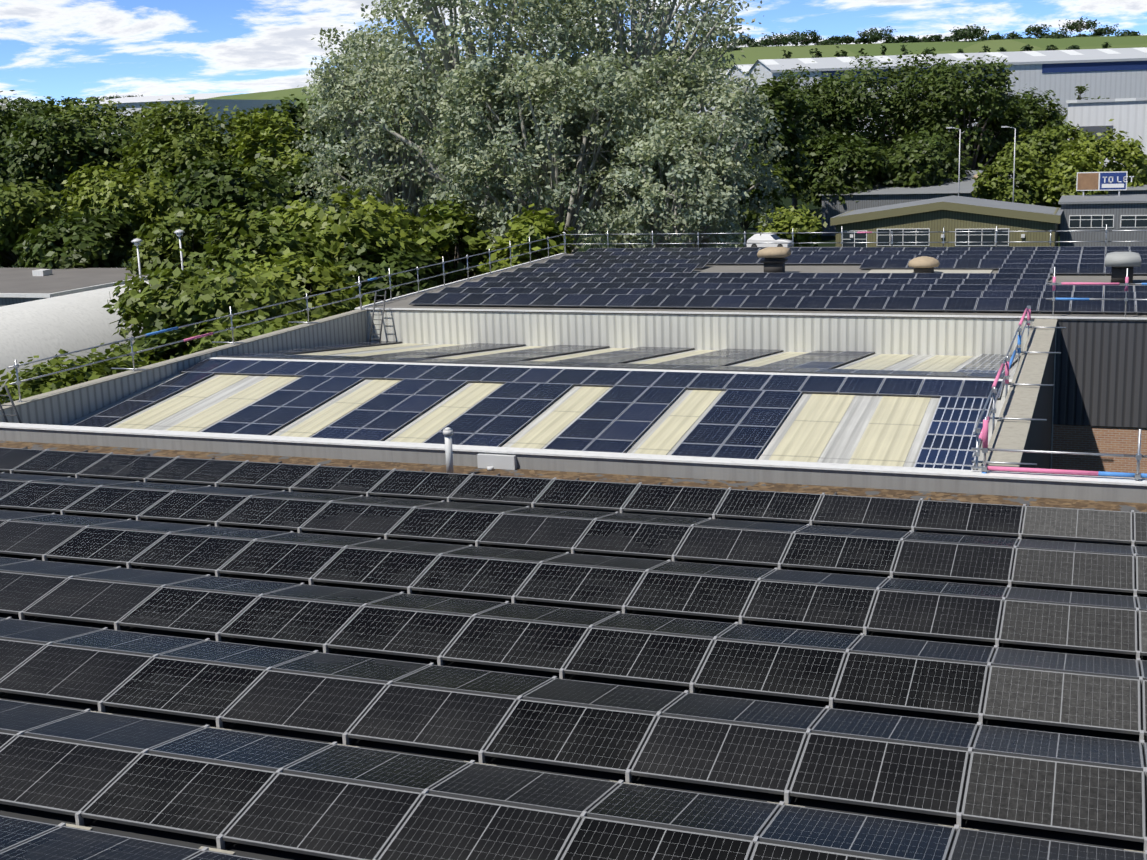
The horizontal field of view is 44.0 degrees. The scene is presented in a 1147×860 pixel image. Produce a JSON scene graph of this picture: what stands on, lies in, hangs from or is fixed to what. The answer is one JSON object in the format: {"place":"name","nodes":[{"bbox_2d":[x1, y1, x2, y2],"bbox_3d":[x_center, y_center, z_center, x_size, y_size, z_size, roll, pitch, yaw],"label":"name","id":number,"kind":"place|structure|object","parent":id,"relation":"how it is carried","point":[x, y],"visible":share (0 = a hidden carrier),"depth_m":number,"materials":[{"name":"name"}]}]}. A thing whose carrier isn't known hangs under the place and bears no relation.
{"place":"outdoors","nodes":[
{"label":"outdoors","id":0,"kind":"place"},
{"bbox_2d":[0,310,368,424],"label":"roof parapet","id":1,"kind":"structure","parent":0,"point":[65,405],"depth_m":42.82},
{"bbox_2d":[0,35,1146,267],"bbox_3d":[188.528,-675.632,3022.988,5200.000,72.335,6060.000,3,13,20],"label":"ground","id":2,"kind":"structure","parent":0,"point":[752,55],"depth_m":918.32,"materials":[{"name":"green plant"}]},
{"bbox_2d":[8,97,32,108],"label":"tree","id":3,"kind":"object","parent":2,"relation":"on","point":[26,99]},
{"bbox_2d":[0,212,50,267],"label":"tree","id":4,"kind":"object","parent":2,"relation":"on","point":[3,259],"depth_m":136.39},
{"bbox_2d":[0,177,72,266],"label":"tree","id":5,"kind":"object","parent":2,"relation":"on","point":[26,201],"depth_m":125.13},
{"bbox_2d":[0,90,122,199],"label":"tree","id":6,"kind":"object","parent":2,"relation":"on","point":[41,111],"depth_m":178.64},
{"bbox_2d":[61,97,85,105],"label":"tree","id":7,"kind":"object","parent":2,"relation":"on","point":[72,100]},
{"bbox_2d":[0,110,148,210],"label":"tree","id":8,"kind":"object","parent":2,"relation":"on","point":[45,156],"depth_m":157.47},
{"bbox_2d":[0,348,149,403],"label":"bush","id":9,"kind":"object","parent":2,"relation":"on","point":[52,382],"depth_m":49.11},
{"bbox_2d":[11,202,140,268],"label":"tree","id":10,"kind":"object","parent":2,"relation":"on","point":[105,239],"depth_m":114.03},
{"bbox_2d":[0,336,165,403],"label":"bush","id":11,"kind":"object","parent":2,"relation":"on","point":[14,376],"visible":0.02,"depth_m":54.38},
{"bbox_2d":[0,268,186,306],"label":"flat roof building","id":12,"kind":"structure","parent":2,"relation":"on","point":[20,285],"depth_m":101.90,"materials":[{"name":"concrete"}]},
{"bbox_2d":[85,96,116,103],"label":"tree","id":13,"kind":"object","parent":2,"relation":"on","point":[106,98],"visible":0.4,"depth_m":1189.99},
{"bbox_2d":[0,269,212,403],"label":"curved roof","id":14,"kind":"structure","parent":2,"relation":"on","point":[47,327],"depth_m":75.82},
{"bbox_2d":[60,160,183,265],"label":"tree","id":15,"kind":"object","parent":2,"relation":"on","point":[108,190],"depth_m":125.20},
{"bbox_2d":[46,95,220,217],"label":"tree","id":16,"kind":"object","parent":2,"relation":"on","point":[110,118],"depth_m":181.89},
{"bbox_2d":[131,238,142,277],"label":"lamp post","id":17,"kind":"object","parent":2,"relation":"on","point":[136,242],"visible":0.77,"depth_m":81.44,"materials":[{"name":"grey"}]},
{"bbox_2d":[123,206,221,274],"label":"tree","id":18,"kind":"object","parent":2,"relation":"on","point":[153,253],"depth_m":106.56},
{"bbox_2d":[112,125,239,220],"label":"tree","id":19,"kind":"object","parent":2,"relation":"on","point":[165,151],"depth_m":149.72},
{"bbox_2d":[105,309,249,365],"bbox_3d":[-16.518,-2.183,60.981,8.562,5.916,8.936,3,13,20],"label":"bush","id":20,"kind":"object","parent":2,"relation":"on","point":[171,351],"depth_m":60.90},
{"bbox_2d":[174,229,184,269],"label":"lamp post","id":21,"kind":"object","parent":2,"relation":"on","point":[178,232],"visible":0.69,"depth_m":85.05,"materials":[{"name":"grey"}]},
{"bbox_2d":[74,91,296,138],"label":"warehouse","id":22,"kind":"structure","parent":2,"relation":"on","point":[215,104],"depth_m":496.72,"materials":[{"name":"white"}]},
{"bbox_2d":[137,97,269,217],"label":"tree","id":23,"kind":"object","parent":2,"relation":"on","point":[197,123],"depth_m":169.01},
{"bbox_2d":[102,248,328,345],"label":"tree","id":24,"kind":"object","parent":2,"relation":"on","point":[189,295],"depth_m":70.02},
{"bbox_2d":[164,153,296,239],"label":"tree","id":25,"kind":"object","parent":2,"relation":"on","point":[208,186],"depth_m":117.47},
{"bbox_2d":[177,305,312,355],"bbox_3d":[-14.231,-2.447,62.678,9.206,5.562,8.947,3,13,20],"label":"bush","id":26,"kind":"object","parent":2,"relation":"on","point":[260,328],"depth_m":61.64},
{"bbox_2d":[195,190,339,296],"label":"tree","id":27,"kind":"object","parent":2,"relation":"on","point":[232,231],"depth_m":79.50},
{"bbox_2d":[227,107,319,205],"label":"tree","id":28,"kind":"object","parent":2,"relation":"on","point":[264,133],"depth_m":143.91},
{"bbox_2d":[212,247,373,317],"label":"bush","id":29,"kind":"object","parent":2,"relation":"on","point":[324,278],"depth_m":74.83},
{"bbox_2d":[260,155,371,215],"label":"tree","id":30,"kind":"object","parent":2,"relation":"on","point":[298,171],"depth_m":125.41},
{"bbox_2d":[249,94,382,195],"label":"tree","id":31,"kind":"object","parent":2,"relation":"on","point":[293,113],"depth_m":152.51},
{"bbox_2d":[238,185,443,269],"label":"tree","id":32,"kind":"object","parent":2,"relation":"on","point":[333,227],"depth_m":85.01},
{"bbox_2d":[284,19,479,225],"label":"silver tree","id":33,"kind":"object","parent":2,"relation":"on","point":[329,103],"depth_m":104.50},
{"bbox_2d":[328,231,446,303],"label":"tree","id":34,"kind":"object","parent":2,"relation":"on","point":[394,262],"visible":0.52,"depth_m":81.66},
{"bbox_2d":[405,193,512,284],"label":"tree","id":35,"kind":"object","parent":2,"relation":"on","point":[450,228],"depth_m":88.99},
{"bbox_2d":[328,0,655,231],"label":"silver tree","id":36,"kind":"object","parent":2,"relation":"on","point":[412,66],"depth_m":95.18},
{"bbox_2d":[477,203,582,273],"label":"tree","id":37,"kind":"object","parent":2,"relation":"on","point":[526,225],"depth_m":85.39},
{"bbox_2d":[66,343,1020,469],"bbox_3d":[-0.103,-1.211,41.031,24.650,1.124,21.240,3,13,20],"label":"roof sheeting","id":38,"kind":"object","parent":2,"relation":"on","point":[843,442],"depth_m":37.45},
{"bbox_2d":[0,385,21,422],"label":"roof ladder","id":39,"kind":"structure","parent":38,"relation":"on","point":[13,405],"depth_m":35.06,"materials":[{"name":"grey metal"}]},
{"bbox_2d":[7,277,363,401],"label":"scaffold guardrail","id":40,"kind":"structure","parent":38,"relation":"on","point":[132,353],"depth_m":43.73,"materials":[{"name":"grey"}]},
{"bbox_2d":[369,291,386,341],"bbox_3d":[-7.482,-4.306,54.245,0.472,1.962,0.836,3,13,20],"label":"ladder","id":41,"kind":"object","parent":38,"relation":"on","point":[381,324],"depth_m":54.22,"materials":[{"name":"grey metal"}]},
{"bbox_2d":[73,341,1004,458],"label":"solar panels","id":42,"kind":"object","parent":38,"relation":"on","point":[744,416],"visible":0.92,"depth_m":38.48,"materials":[{"name":"blue glass"}]},
{"bbox_2d":[113,343,972,466],"bbox_3d":[-0.217,-1.169,41.161,21.050,0.909,20.800,3,13,20],"label":"corrugated roof","id":43,"kind":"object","parent":38,"relation":"in","point":[888,436],"visible":0.46,"depth_m":36.88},
{"bbox_2d":[206,357,1012,381],"bbox_3d":[-0.099,-1.795,40.973,24.650,0.028,0.440,3,13,20],"label":"roof ridge flashing","id":44,"kind":"object","parent":38,"relation":"on","point":[916,377],"visible":0.6,"depth_m":40.33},
{"bbox_2d":[914,354,1020,469],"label":"solar panels","id":45,"kind":"object","parent":38,"relation":"on","point":[949,441],"visible":0.62,"depth_m":33.29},
{"bbox_2d":[972,306,1065,469],"bbox_3d":[11.422,-1.083,35.552,1.200,1.786,18.800,3,13,20],"label":"guardrail","id":46,"kind":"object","parent":38,"relation":"on","point":[1007,362],"depth_m":33.30,"materials":[{"name":"grey"}]},
{"bbox_2d":[422,47,687,274],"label":"silver tree","id":47,"kind":"object","parent":2,"relation":"on","point":[465,154],"depth_m":89.40,"materials":[{"name":"plant"}]},
{"bbox_2d":[0,422,1146,859],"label":"flat roof","id":48,"kind":"structure","parent":2,"relation":"on","point":[1094,488],"depth_m":25.22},
{"bbox_2d":[443,427,453,472],"bbox_3d":[-2.559,0.475,29.191,0.200,1.070,0.200,3,13,20],"label":"roof vent pipe","id":49,"kind":"object","parent":48,"relation":"on","point":[447,432],"visible":0.88,"depth_m":29.11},
{"bbox_2d":[477,453,516,470],"bbox_3d":[-1.651,0.687,29.867,0.850,0.290,0.320,3,13,20],"label":"junction box","id":50,"kind":"object","parent":48,"relation":"on","point":[490,462],"visible":1,"depth_m":29.88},
{"bbox_2d":[0,447,1146,859],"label":"roof solar array","id":51,"kind":"object","parent":48,"relation":"on","point":[336,801],"visible":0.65,"depth_m":18.14,"materials":[{"name":"glass"}]},
{"bbox_2d":[0,447,1146,859],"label":"solar panel clamps","id":52,"kind":"object","parent":51,"relation":"attached to","point":[82,821],"visible":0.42,"depth_m":18.61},
{"bbox_2d":[0,441,1146,512],"bbox_3d":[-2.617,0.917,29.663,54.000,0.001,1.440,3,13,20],"label":"parapet wall","id":53,"kind":"structure","parent":48,"relation":"on","point":[955,497],"depth_m":28.71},
{"bbox_2d":[971,417,1146,480],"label":"guardrail","id":54,"kind":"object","parent":48,"relation":"on","point":[985,449],"depth_m":26.24,"materials":[{"name":"grey"}]},
{"bbox_2d":[439,0,763,246],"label":"silver tree","id":55,"kind":"object","parent":2,"relation":"on","point":[722,31],"depth_m":97.11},
{"bbox_2d":[580,112,753,247],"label":"silver tree","id":56,"kind":"object","parent":2,"relation":"on","point":[651,146],"depth_m":86.62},
{"bbox_2d":[603,45,793,247],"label":"silver tree","id":57,"kind":"object","parent":2,"relation":"on","point":[681,85],"depth_m":91.26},
{"bbox_2d":[367,311,1056,473],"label":"cream building walls","id":58,"kind":"structure","parent":2,"relation":"on","point":[943,336],"depth_m":50.22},
{"bbox_2d":[355,234,566,306],"bbox_3d":[-4.356,-7.692,65.203,0.162,1.336,23.000,3,13,20],"label":"guardrail","id":59,"kind":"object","parent":58,"relation":"on","point":[466,268],"depth_m":62.85,"materials":[{"name":"grey"}]},
{"bbox_2d":[355,253,1146,320],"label":"roof","id":60,"kind":"structure","parent":58,"relation":"on","point":[403,302],"depth_m":53.46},
{"bbox_2d":[409,246,1146,312],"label":"roof solar array","id":61,"kind":"object","parent":60,"relation":"on","point":[635,277],"visible":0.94,"depth_m":56.39,"materials":[{"name":"glass"}]},
{"bbox_2d":[1046,267,1146,316],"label":"guard rail","id":62,"kind":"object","parent":60,"relation":"on","point":[1126,284],"depth_m":45.80,"materials":[{"name":"grey"}]},
{"bbox_2d":[355,253,1146,319],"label":"roof edge trim","id":63,"kind":"structure","parent":58,"relation":"attached to","point":[823,314],"depth_m":50.52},
{"bbox_2d":[757,247,790,272],"bbox_3d":[8.787,-7.400,62.078,1.245,1.160,1.245,3,13,20],"label":"roof vent","id":64,"kind":"object","parent":58,"relation":"on","point":[774,260],"visible":0.94,"depth_m":61.67,"materials":[{"name":"grey"}]},
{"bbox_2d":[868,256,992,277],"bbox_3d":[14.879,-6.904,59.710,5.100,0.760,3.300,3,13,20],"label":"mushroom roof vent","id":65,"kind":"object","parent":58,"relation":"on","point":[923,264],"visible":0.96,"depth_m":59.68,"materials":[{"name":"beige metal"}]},
{"bbox_2d":[979,319,1056,473],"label":"roof parapet","id":66,"kind":"structure","parent":58,"relation":"on","point":[1032,402],"depth_m":35.60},
{"bbox_2d":[1105,252,1140,282],"bbox_3d":[21.119,-6.243,54.590,1.301,1.180,1.301,3,13,20],"label":"roof vent","id":67,"kind":"object","parent":58,"relation":"on","point":[1119,263],"visible":0.98,"depth_m":54.13,"materials":[{"name":"grey"}]},
{"bbox_2d":[717,156,793,246],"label":"tree","id":68,"kind":"object","parent":2,"relation":"on","point":[752,216],"depth_m":168.12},
{"bbox_2d":[746,41,765,46],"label":"ridge tree","id":69,"kind":"object","parent":2,"relation":"on","point":[754,43],"visible":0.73,"depth_m":1090.58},
{"bbox_2d":[723,76,816,232],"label":"tree","id":70,"kind":"object","parent":2,"relation":"on","point":[798,167],"depth_m":178.06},
{"bbox_2d":[746,234,793,247],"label":"white hatchback car","id":71,"kind":"object","parent":2,"relation":"on","point":[765,238],"visible":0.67,"depth_m":139.78,"materials":[{"name":"white paint"}]},
{"bbox_2d":[759,32,796,45],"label":"ridge tree","id":72,"kind":"object","parent":2,"relation":"on","point":[769,40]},
{"bbox_2d":[749,129,812,202],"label":"oak tree","id":73,"kind":"object","parent":2,"relation":"on","point":[791,197],"depth_m":197.66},
{"bbox_2d":[780,50,792,58],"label":"hedgerow tree","id":74,"kind":"object","parent":2,"relation":"on","point":[788,54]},
{"bbox_2d":[755,205,829,246],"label":"bush","id":75,"kind":"object","parent":2,"relation":"on","point":[787,221],"depth_m":147.28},
{"bbox_2d":[786,30,820,45],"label":"ridge tree","id":76,"kind":"object","parent":2,"relation":"on","point":[793,37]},
{"bbox_2d":[741,61,867,212],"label":"oak tree","id":77,"kind":"object","parent":2,"relation":"on","point":[816,122],"depth_m":216.68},
{"bbox_2d":[809,48,821,57],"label":"bush","id":78,"kind":"object","parent":2,"relation":"on","point":[817,52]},
{"bbox_2d":[819,40,840,44],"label":"ridge tree","id":79,"kind":"object","parent":2,"relation":"on","point":[833,42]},
{"bbox_2d":[788,129,891,209],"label":"oak tree","id":80,"kind":"object","parent":2,"relation":"on","point":[836,152],"depth_m":191.67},
{"bbox_2d":[834,46,847,56],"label":"bush","id":81,"kind":"object","parent":2,"relation":"on","point":[837,54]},
{"bbox_2d":[838,35,854,43],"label":"ridge tree","id":82,"kind":"object","parent":2,"relation":"on","point":[843,39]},
{"bbox_2d":[854,37,868,43],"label":"tree","id":83,"kind":"object","parent":2,"relation":"on","point":[859,40],"visible":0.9,"depth_m":1069.34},
{"bbox_2d":[869,33,883,41],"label":"tree","id":84,"kind":"object","parent":2,"relation":"on","point":[875,36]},
{"bbox_2d":[857,26,897,42],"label":"ridge tree","id":85,"kind":"object","parent":2,"relation":"on","point":[864,34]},
{"bbox_2d":[796,49,964,153],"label":"oak tree","id":86,"kind":"object","parent":2,"relation":"on","point":[873,108],"depth_m":218.18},
{"bbox_2d":[888,35,910,42],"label":"ridge tree","id":87,"kind":"object","parent":2,"relation":"on","point":[902,40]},
{"bbox_2d":[692,47,1146,137],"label":"warehouse","id":88,"kind":"structure","parent":2,"relation":"on","point":[1111,73],"depth_m":324.55,"materials":[{"name":"grey"}]},
{"bbox_2d":[911,35,934,42],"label":"ridge tree","id":89,"kind":"object","parent":2,"relation":"on","point":[923,38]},
{"bbox_2d":[876,125,972,187],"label":"oak tree","id":90,"kind":"object","parent":2,"relation":"on","point":[898,175],"depth_m":192.62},
{"bbox_2d":[928,34,941,40],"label":"tree","id":91,"kind":"object","parent":2,"relation":"on","point":[937,37],"visible":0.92,"depth_m":1039.50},
{"bbox_2d":[830,195,1062,249],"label":"building","id":92,"kind":"structure","parent":2,"relation":"on","point":[950,213],"depth_m":152.60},
{"bbox_2d":[842,228,1008,247],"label":"windows","id":93,"kind":"structure","parent":92,"relation":"in","point":[959,237],"depth_m":153.68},
{"bbox_2d":[946,127,960,195],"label":"lamp column","id":94,"kind":"structure","parent":2,"relation":"on","point":[959,159],"depth_m":167.78,"materials":[{"name":"grey"}]},
{"bbox_2d":[886,55,1034,170],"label":"oak tree","id":95,"kind":"object","parent":2,"relation":"on","point":[992,85],"depth_m":212.40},
{"bbox_2d":[948,24,988,40],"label":"ridge tree","id":96,"kind":"object","parent":2,"relation":"on","point":[968,32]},
{"bbox_2d":[819,170,1146,235],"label":"building","id":97,"kind":"structure","parent":2,"relation":"on","point":[882,195],"depth_m":188.57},
{"bbox_2d":[977,34,999,39],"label":"ridge tree","id":98,"kind":"object","parent":2,"relation":"on","point":[993,38],"visible":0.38,"depth_m":995.27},
{"bbox_2d":[961,104,1040,169],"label":"tree","id":99,"kind":"object","parent":2,"relation":"on","point":[1018,111],"depth_m":221.71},
{"bbox_2d":[1001,126,1015,201],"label":"lamp column","id":100,"kind":"structure","parent":2,"relation":"on","point":[1014,159],"depth_m":167.53,"materials":[{"name":"grey"}]},
{"bbox_2d":[970,154,1050,204],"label":"tree","id":101,"kind":"object","parent":2,"relation":"on","point":[1028,182],"depth_m":175.62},
{"bbox_2d":[1000,31,1022,39],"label":"ridge tree","id":102,"kind":"object","parent":2,"relation":"on","point":[1010,35],"visible":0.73,"depth_m":978.51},
{"bbox_2d":[979,83,1068,153],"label":"oak tree","id":103,"kind":"object","parent":2,"relation":"on","point":[1052,117],"depth_m":225.92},
{"bbox_2d":[1011,90,1044,126],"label":"tree row","id":104,"kind":"object","parent":2,"relation":"on","point":[1017,96],"visible":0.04,"depth_m":263.43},
{"bbox_2d":[1022,24,1052,36],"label":"ridge tree","id":105,"kind":"object","parent":2,"relation":"on","point":[1033,29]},
{"bbox_2d":[986,121,1095,171],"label":"oak tree","id":106,"kind":"object","parent":2,"relation":"on","point":[1045,143],"depth_m":197.10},
{"bbox_2d":[1042,108,1067,126],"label":"tree row","id":107,"kind":"object","parent":2,"relation":"on","point":[1064,117],"visible":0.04,"depth_m":243.03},
{"bbox_2d":[1046,30,1071,38],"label":"ridge tree","id":108,"kind":"object","parent":2,"relation":"on","point":[1058,36],"visible":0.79,"depth_m":947.83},
{"bbox_2d":[1039,150,1107,207],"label":"tree","id":109,"kind":"object","parent":2,"relation":"on","point":[1058,184],"depth_m":174.98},
{"bbox_2d":[1058,16,1099,35],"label":"ridge tree","id":110,"kind":"object","parent":2,"relation":"on","point":[1078,23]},
{"bbox_2d":[1046,119,1146,186],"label":"tree","id":111,"kind":"object","parent":2,"relation":"on","point":[1130,156],"depth_m":179.75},
{"bbox_2d":[1058,194,1146,249],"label":"grey building","id":112,"kind":"structure","parent":2,"relation":"on","point":[1117,206],"depth_m":154.71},
{"bbox_2d":[1069,215,1146,227],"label":"grey unit windows","id":113,"kind":"structure","parent":112,"relation":"in","point":[1102,221],"depth_m":154.32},
{"bbox_2d":[1089,24,1119,35],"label":"ridge tree","id":114,"kind":"object","parent":2,"relation":"on","point":[1102,31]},
{"bbox_2d":[1076,171,1133,195],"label":"to let sign","id":115,"kind":"object","parent":2,"relation":"on","point":[1099,181],"visible":0.92,"depth_m":162.80,"materials":[{"name":"multicoloured"}]},
{"bbox_2d":[1066,97,1146,167],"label":"warehouse","id":116,"kind":"structure","parent":2,"relation":"on","point":[1129,115],"depth_m":233.38,"materials":[{"name":"grey"}]},
{"bbox_2d":[1114,30,1139,36],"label":"ridge tree","id":117,"kind":"object","parent":2,"relation":"on","point":[1128,32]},
{"bbox_2d":[0,0,1146,107],"label":"sky","id":118,"kind":"structure","parent":0,"point":[55,49],"materials":[{"name":"blue"}]},
{"bbox_2d":[560,224,1146,253],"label":"railing","id":119,"kind":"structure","parent":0,"point":[841,242],"depth_m":69.93,"materials":[{"name":"grey"}]},
{"bbox_2d":[1075,84,1088,99],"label":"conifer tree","id":120,"kind":"object","parent":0,"point":[1080,89],"depth_m":246.59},
{"bbox_2d":[1052,424,1146,478],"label":"brick wall","id":121,"kind":"structure","parent":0,"point":[1096,439],"depth_m":46.54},
{"bbox_2d":[1053,320,1146,427],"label":"corrugated wall","id":122,"kind":"structure","parent":0,"point":[1100,373],"depth_m":45.98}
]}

